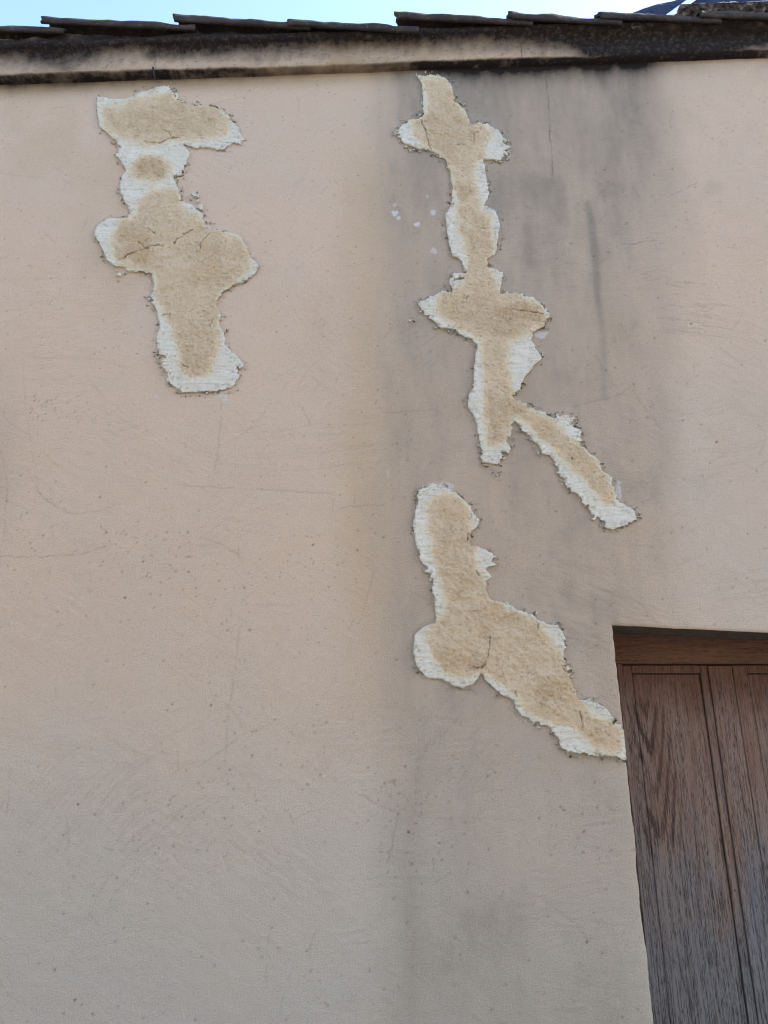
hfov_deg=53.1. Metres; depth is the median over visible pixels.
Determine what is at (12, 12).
sky
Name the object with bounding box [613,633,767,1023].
door
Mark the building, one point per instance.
(382, 522)
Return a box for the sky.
[0,0,673,26]
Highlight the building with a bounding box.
[0,10,767,1023]
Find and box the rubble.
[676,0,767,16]

